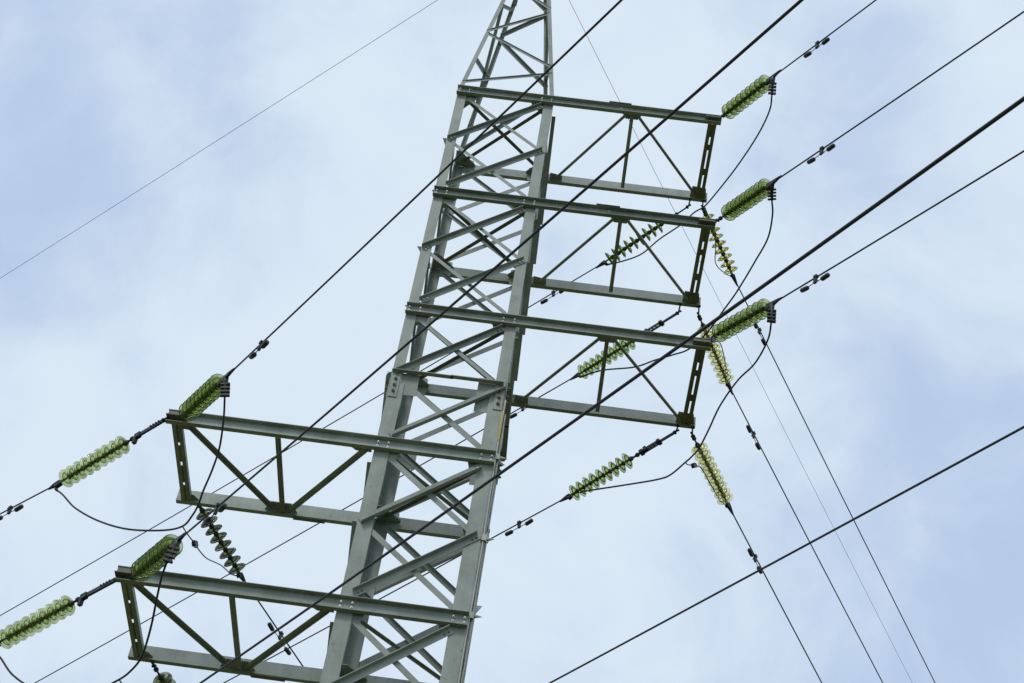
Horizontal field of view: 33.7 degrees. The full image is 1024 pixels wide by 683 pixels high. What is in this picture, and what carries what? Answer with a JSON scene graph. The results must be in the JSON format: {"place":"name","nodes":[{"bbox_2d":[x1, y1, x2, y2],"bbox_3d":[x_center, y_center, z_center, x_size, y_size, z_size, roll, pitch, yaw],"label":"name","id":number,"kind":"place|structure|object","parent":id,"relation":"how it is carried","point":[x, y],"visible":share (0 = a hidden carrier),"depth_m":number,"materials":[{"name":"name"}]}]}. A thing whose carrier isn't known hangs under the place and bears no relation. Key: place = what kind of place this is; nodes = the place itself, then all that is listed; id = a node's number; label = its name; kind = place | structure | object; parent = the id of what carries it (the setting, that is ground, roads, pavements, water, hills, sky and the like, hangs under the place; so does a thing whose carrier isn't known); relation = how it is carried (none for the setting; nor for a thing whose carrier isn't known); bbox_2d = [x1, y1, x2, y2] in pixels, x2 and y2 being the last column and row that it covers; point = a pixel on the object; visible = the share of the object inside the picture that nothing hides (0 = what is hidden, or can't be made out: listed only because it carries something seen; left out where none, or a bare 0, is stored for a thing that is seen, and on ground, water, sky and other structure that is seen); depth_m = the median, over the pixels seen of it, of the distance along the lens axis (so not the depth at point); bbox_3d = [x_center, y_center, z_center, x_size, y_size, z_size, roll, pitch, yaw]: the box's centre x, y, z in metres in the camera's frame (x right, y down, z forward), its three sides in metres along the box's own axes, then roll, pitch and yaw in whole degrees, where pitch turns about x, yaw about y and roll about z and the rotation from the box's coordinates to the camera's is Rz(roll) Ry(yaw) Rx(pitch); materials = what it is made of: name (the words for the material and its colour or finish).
{"place":"outdoors","nodes":[
{"label":"outdoors","id":0,"kind":"place"},
{"bbox_2d":[0,0,1023,682],"label":"sky","id":1,"kind":"structure","parent":0,"point":[904,363],"materials":[{"name":"blue"}]},
{"bbox_2d":[549,426,1023,682],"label":"power line","id":2,"kind":"object","parent":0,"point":[845,523],"visible":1,"depth_m":14.27,"materials":[{"name":"black metal"}]},
{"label":"insulator string","id":3,"kind":"object","parent":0,"visible":0},
{"bbox_2d":[199,96,1023,682],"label":"power line","id":4,"kind":"object","parent":3,"relation":"attached to","point":[859,216],"visible":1,"depth_m":9.35,"materials":[{"name":"black metal"}]},
{"label":"ground","id":5,"kind":"structure","parent":0,"visible":0},
{"bbox_2d":[114,0,721,682],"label":"transmission tower","id":6,"kind":"structure","parent":5,"relation":"on","point":[372,522],"depth_m":23.80,"materials":[{"name":"metal"}]},
{"bbox_2d":[0,576,120,648],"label":"insulator string","id":7,"kind":"object","parent":6,"relation":"attached to","point":[39,620],"visible":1,"depth_m":21.18,"materials":[{"name":"green glass"}]},
{"bbox_2d":[48,417,168,490],"bbox_3d":[-5.523,1.542,23.076,2.310,0.294,0.271,-29,-56,23],"label":"insulator string","id":8,"kind":"object","parent":6,"relation":"attached to","point":[97,460],"visible":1,"depth_m":23.08,"materials":[{"name":"green glass"}]},
{"bbox_2d":[0,488,47,514],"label":"power line","id":9,"kind":"object","parent":8,"relation":"attached to","point":[25,500],"visible":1,"depth_m":23.72,"materials":[{"name":"black metal"}]},
{"bbox_2d":[0,504,23,519],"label":"vibration damper","id":10,"kind":"object","parent":9,"relation":"attached to","point":[17,508],"visible":1,"depth_m":23.76,"materials":[{"name":"black metal"}]},
{"bbox_2d":[129,532,185,580],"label":"insulator string","id":11,"kind":"object","parent":6,"relation":"attached to","point":[151,561],"visible":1,"depth_m":19.78,"materials":[{"name":"green glass"}]},
{"bbox_2d":[0,562,166,682],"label":"jumper cable","id":12,"kind":"object","parent":11,"relation":"hanging from","point":[134,666],"visible":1,"depth_m":19.45,"materials":[{"name":"black metal"}]},
{"bbox_2d":[182,0,803,536],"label":"power line","id":13,"kind":"object","parent":11,"relation":"attached to","point":[732,60],"visible":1,"depth_m":13.06,"materials":[{"name":"black metal"}]},
{"bbox_2d":[203,502,226,523],"bbox_3d":[-3.207,1.841,18.385,0.081,0.165,0.598,28,-35,-18],"label":"vibration damper","id":14,"kind":"object","parent":13,"relation":"attached to","point":[220,509],"visible":1,"depth_m":18.36,"materials":[{"name":"black metal"}]},
{"bbox_2d":[150,661,175,682],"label":"insulator string","id":15,"kind":"object","parent":6,"relation":"attached to","point":[164,677],"visible":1,"depth_m":22.15,"materials":[{"name":"green glass"}]},
{"bbox_2d":[179,368,233,420],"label":"insulator string","id":16,"kind":"object","parent":6,"relation":"attached to","point":[204,396],"visible":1,"depth_m":21.82,"materials":[{"name":"green glass"}]},
{"bbox_2d":[57,397,225,531],"bbox_3d":[-4.784,1.938,22.080,3.756,1.366,0.702,-30,-56,33],"label":"jumper cable","id":17,"kind":"object","parent":16,"relation":"hanging from","point":[157,530],"visible":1,"depth_m":21.39,"materials":[{"name":"black metal"}]},
{"bbox_2d":[230,0,622,372],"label":"power line","id":18,"kind":"object","parent":16,"relation":"attached to","point":[470,144],"visible":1,"depth_m":16.89,"materials":[{"name":"black metal"}]},
{"bbox_2d":[249,340,268,358],"bbox_3d":[-3.049,0.071,20.516,0.081,0.165,0.518,29,-35,-19],"label":"vibration damper","id":19,"kind":"object","parent":18,"relation":"attached to","point":[263,345],"visible":1,"depth_m":20.50,"materials":[{"name":"black metal"}]},
{"bbox_2d":[1,0,436,277],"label":"earth wire","id":20,"kind":"object","parent":6,"relation":"attached to","point":[225,135],"visible":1,"depth_m":37.13,"materials":[{"name":"grey metal"}]},
{"bbox_2d":[196,506,245,581],"bbox_3d":[-4.154,2.852,24.132,0.271,0.277,1.490,-18,-70,25],"label":"insulator string","id":21,"kind":"object","parent":6,"relation":"attached to","point":[218,537],"visible":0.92,"depth_m":24.08,"materials":[{"name":"green glass"}]},
{"bbox_2d":[182,527,238,576],"bbox_3d":[-4.092,2.836,22.885,0.132,1.388,2.772,3,-45,6],"label":"tap cable","id":22,"kind":"object","parent":21,"relation":"attached to","point":[194,543],"visible":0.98,"depth_m":22.45,"materials":[{"name":"black metal"}]},
{"bbox_2d":[258,601,302,665],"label":"power line","id":23,"kind":"object","parent":21,"relation":"attached to","point":[279,632],"visible":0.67,"depth_m":24.93,"materials":[{"name":"black metal"}]},
{"bbox_2d":[267,622,290,654],"bbox_3d":[-3.430,4.359,24.983,0.081,0.165,0.698,-12,-54,21],"label":"vibration damper","id":24,"kind":"object","parent":23,"relation":"attached to","point":[279,636],"visible":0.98,"depth_m":24.97,"materials":[{"name":"black metal"}]},
{"bbox_2d":[469,612,480,619],"bbox_3d":[-0.450,3.384,20.762,0.164,0.090,0.082,7,-45,2],"label":"steel strap","id":25,"kind":"object","parent":6,"relation":"attached to","point":[472,615],"visible":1,"depth_m":20.76,"materials":[{"name":"silver metal"}]},
{"bbox_2d":[458,400,505,682],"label":"riser cable","id":26,"kind":"object","parent":6,"relation":"attached to","point":[460,670],"visible":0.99,"depth_m":21.38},
{"bbox_2d":[460,408,505,679],"bbox_3d":[-1.111,6.973,17.192,0.038,17.264,0.038,7,-45,2],"label":"riser cable","id":27,"kind":"object","parent":6,"relation":"attached to","point":[478,573],"visible":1,"depth_m":21.01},
{"bbox_2d":[461,414,505,682],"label":"riser cable","id":28,"kind":"object","parent":6,"relation":"attached to","point":[482,554],"visible":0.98,"depth_m":21.37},
{"bbox_2d":[481,534,493,543],"bbox_3d":[-0.308,2.532,21.615,0.164,0.090,0.082,7,-45,2],"label":"steel strap","id":29,"kind":"object","parent":6,"relation":"attached to","point":[485,537],"visible":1,"depth_m":21.61,"materials":[{"name":"silver metal"}]},
{"bbox_2d":[498,411,502,440],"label":"yellow cable","id":30,"kind":"object","parent":6,"relation":"attached to","point":[500,425],"visible":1,"depth_m":22.93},
{"bbox_2d":[495,453,506,462],"bbox_3d":[-0.146,1.563,22.584,0.164,0.090,0.082,7,-45,2],"label":"steel strap","id":31,"kind":"object","parent":6,"relation":"attached to","point":[498,456],"visible":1,"depth_m":22.58,"materials":[{"name":"silver metal"}]},
{"bbox_2d":[559,424,679,501],"bbox_3d":[1.633,1.894,25.773,2.304,0.277,0.271,-33,-58,22],"label":"insulator string","id":32,"kind":"object","parent":6,"relation":"attached to","point":[590,483],"visible":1,"depth_m":25.79,"materials":[{"name":"green glass"}]},
{"bbox_2d":[223,500,559,682],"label":"power line","id":33,"kind":"object","parent":32,"relation":"attached to","point":[406,584],"visible":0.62,"depth_m":27.60,"materials":[{"name":"black metal"}]},
{"bbox_2d":[505,518,532,535],"bbox_3d":[0.108,2.882,26.540,0.558,0.165,0.081,-31,-57,26],"label":"vibration damper","id":34,"kind":"object","parent":33,"relation":"attached to","point":[527,523],"visible":1,"depth_m":26.53,"materials":[{"name":"black metal"}]},
{"bbox_2d":[570,303,681,380],"bbox_3d":[1.855,0.068,27.695,2.384,0.286,0.271,-33,-58,28],"label":"insulator string","id":35,"kind":"object","parent":6,"relation":"attached to","point":[593,364],"visible":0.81,"depth_m":27.79,"materials":[{"name":"green glass"}]},
{"bbox_2d":[35,379,569,682],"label":"power line","id":36,"kind":"object","parent":35,"relation":"attached to","point":[278,546],"visible":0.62,"depth_m":31.33,"materials":[{"name":"black metal"}]},
{"bbox_2d":[510,407,525,418],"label":"vibration damper","id":37,"kind":"object","parent":36,"relation":"attached to","point":[514,414],"visible":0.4,"depth_m":28.66,"materials":[{"name":"black metal"}]},
{"bbox_2d":[595,198,690,268],"bbox_3d":[2.284,-1.826,29.209,2.024,0.278,0.271,-34,-56,11],"label":"insulator string","id":38,"kind":"object","parent":6,"relation":"attached to","point":[634,242],"visible":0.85,"depth_m":29.18,"materials":[{"name":"green glass"}]},
{"bbox_2d":[0,268,594,615],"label":"power line","id":39,"kind":"object","parent":38,"relation":"attached to","point":[257,466],"visible":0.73,"depth_m":33.24,"materials":[{"name":"black metal"}]},
{"bbox_2d":[540,290,563,303],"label":"vibration damper","id":40,"kind":"object","parent":39,"relation":"attached to","point":[546,299],"visible":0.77,"depth_m":29.81,"materials":[{"name":"black metal"}]},
{"bbox_2d":[690,426,733,514],"bbox_3d":[3.026,1.990,25.650,0.271,0.276,1.679,-17,-63,24],"label":"insulator string","id":41,"kind":"object","parent":6,"relation":"attached to","point":[712,471],"visible":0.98,"depth_m":25.59,"materials":[{"name":"green glass"}]},
{"bbox_2d":[686,463,727,506],"bbox_3d":[2.871,2.090,25.206,0.131,0.771,1.795,-13,-49,21],"label":"tap cable","id":42,"kind":"object","parent":41,"relation":"attached to","point":[693,465],"visible":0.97,"depth_m":24.85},
{"bbox_2d":[733,515,821,682],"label":"power line","id":43,"kind":"object","parent":41,"relation":"attached to","point":[778,599],"visible":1,"depth_m":27.08,"materials":[{"name":"black metal"}]},
{"bbox_2d":[747,548,762,573],"bbox_3d":[3.801,3.410,26.495,0.081,0.165,0.558,-15,-55,23],"label":"vibration damper","id":44,"kind":"object","parent":43,"relation":"attached to","point":[751,554],"visible":0.95,"depth_m":26.46,"materials":[{"name":"black metal"}]},
{"bbox_2d":[697,305,733,394],"bbox_3d":[3.287,0.178,27.462,0.271,0.278,1.683,-15,-64,23],"label":"insulator string","id":45,"kind":"object","parent":6,"relation":"attached to","point":[720,368],"visible":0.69,"depth_m":27.46,"materials":[{"name":"green glass"}]},
{"bbox_2d":[707,333,727,385],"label":"tap cable","id":46,"kind":"object","parent":45,"relation":"attached to","point":[713,339],"visible":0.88,"depth_m":26.54,"materials":[{"name":"black metal"}]},
{"bbox_2d":[733,393,882,682],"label":"power line","id":47,"kind":"object","parent":45,"relation":"attached to","point":[807,538],"visible":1,"depth_m":29.62,"materials":[{"name":"black metal"}]},
{"bbox_2d":[746,425,760,449],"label":"vibration damper","id":48,"kind":"object","parent":47,"relation":"attached to","point":[757,445],"visible":1,"depth_m":28.26,"materials":[{"name":"black metal"}]},
{"bbox_2d":[701,200,737,285],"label":"insulator string","id":49,"kind":"object","parent":6,"relation":"attached to","point":[724,256],"visible":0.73,"depth_m":29.18,"materials":[{"name":"green glass"}]},
{"bbox_2d":[705,207,731,276],"bbox_3d":[3.438,-1.703,28.841,0.245,0.530,2.007,-9,-48,18],"label":"tap cable","id":50,"kind":"object","parent":49,"relation":"attached to","point":[715,247],"visible":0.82,"depth_m":28.96,"materials":[{"name":"black metal"}]},
{"bbox_2d":[738,286,934,682],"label":"power line","id":51,"kind":"object","parent":49,"relation":"attached to","point":[838,488],"visible":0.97,"depth_m":32.13,"materials":[{"name":"black metal"}]},
{"bbox_2d":[753,323,765,344],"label":"vibration damper","id":52,"kind":"object","parent":51,"relation":"attached to","point":[755,325],"visible":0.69,"depth_m":29.98,"materials":[{"name":"black metal"}]},
{"bbox_2d":[569,0,911,681],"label":"earth wire","id":53,"kind":"object","parent":6,"relation":"attached to","point":[741,344],"visible":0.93,"depth_m":40.34,"materials":[{"name":"grey metal"}]},
{"bbox_2d":[711,297,781,341],"bbox_3d":[3.227,-0.221,23.576,0.271,0.508,1.675,28,-30,-18],"label":"insulator string","id":54,"kind":"object","parent":6,"relation":"attached to","point":[745,318],"visible":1,"depth_m":23.57,"materials":[{"name":"green glass"}]},
{"bbox_2d":[571,322,771,497],"bbox_3d":[2.398,1.333,24.408,0.545,0.640,4.971,28,-48,-18],"label":"jumper cable","id":55,"kind":"object","parent":54,"relation":"hanging from","point":[724,398],"visible":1,"depth_m":24.06,"materials":[{"name":"black metal"}]},
{"bbox_2d":[782,150,1023,298],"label":"power line","id":56,"kind":"object","parent":54,"relation":"attached to","point":[944,199],"visible":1,"depth_m":21.08,"materials":[{"name":"black metal"}]},
{"bbox_2d":[800,273,829,292],"bbox_3d":[4.020,-0.805,22.403,0.081,0.165,0.557,30,-36,-19],"label":"vibration damper","id":57,"kind":"object","parent":56,"relation":"attached to","point":[816,280],"visible":1,"depth_m":22.39,"materials":[{"name":"black metal"}]},
{"bbox_2d":[715,175,781,221],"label":"insulator string","id":58,"kind":"object","parent":6,"relation":"attached to","point":[756,193],"visible":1,"depth_m":25.13,"materials":[{"name":"green glass"}]},
{"bbox_2d":[585,201,773,375],"bbox_3d":[2.679,-0.404,26.284,0.615,0.802,5.062,28,-48,-18],"label":"jumper cable","id":59,"kind":"object","parent":58,"relation":"hanging from","point":[728,303],"visible":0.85,"depth_m":25.66,"materials":[{"name":"black metal"}]},
{"bbox_2d":[781,11,1023,177],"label":"power line","id":60,"kind":"object","parent":58,"relation":"attached to","point":[968,49],"visible":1,"depth_m":22.50,"materials":[{"name":"black metal"}]},
{"bbox_2d":[807,143,835,163],"bbox_3d":[4.355,-2.662,23.791,0.081,0.165,0.558,30,-36,-20],"label":"vibration damper","id":61,"kind":"object","parent":60,"relation":"attached to","point":[822,151],"visible":1,"depth_m":23.78,"materials":[{"name":"black metal"}]},
{"bbox_2d":[721,69,781,118],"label":"insulator string","id":62,"kind":"object","parent":6,"relation":"attached to","point":[751,93],"visible":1,"depth_m":27.13,"materials":[{"name":"green glass"}]},
{"bbox_2d":[607,95,772,264],"bbox_3d":[3.041,-2.450,27.943,0.483,0.236,4.516,28,-48,-18],"label":"jumper cable","id":63,"kind":"object","parent":62,"relation":"hanging from","point":[716,191],"visible":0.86,"depth_m":27.70,"materials":[{"name":"black metal"}]},
{"bbox_2d":[782,0,876,70],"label":"power line","id":64,"kind":"object","parent":62,"relation":"attached to","point":[828,35],"visible":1,"depth_m":25.64,"materials":[{"name":"black metal"}]},
{"bbox_2d":[803,37,829,57],"bbox_3d":[4.658,-4.504,25.814,0.081,0.165,0.558,30,-36,-20],"label":"vibration damper","id":65,"kind":"object","parent":64,"relation":"attached to","point":[817,46],"visible":1,"depth_m":25.80,"materials":[{"name":"black metal"}]}
]}

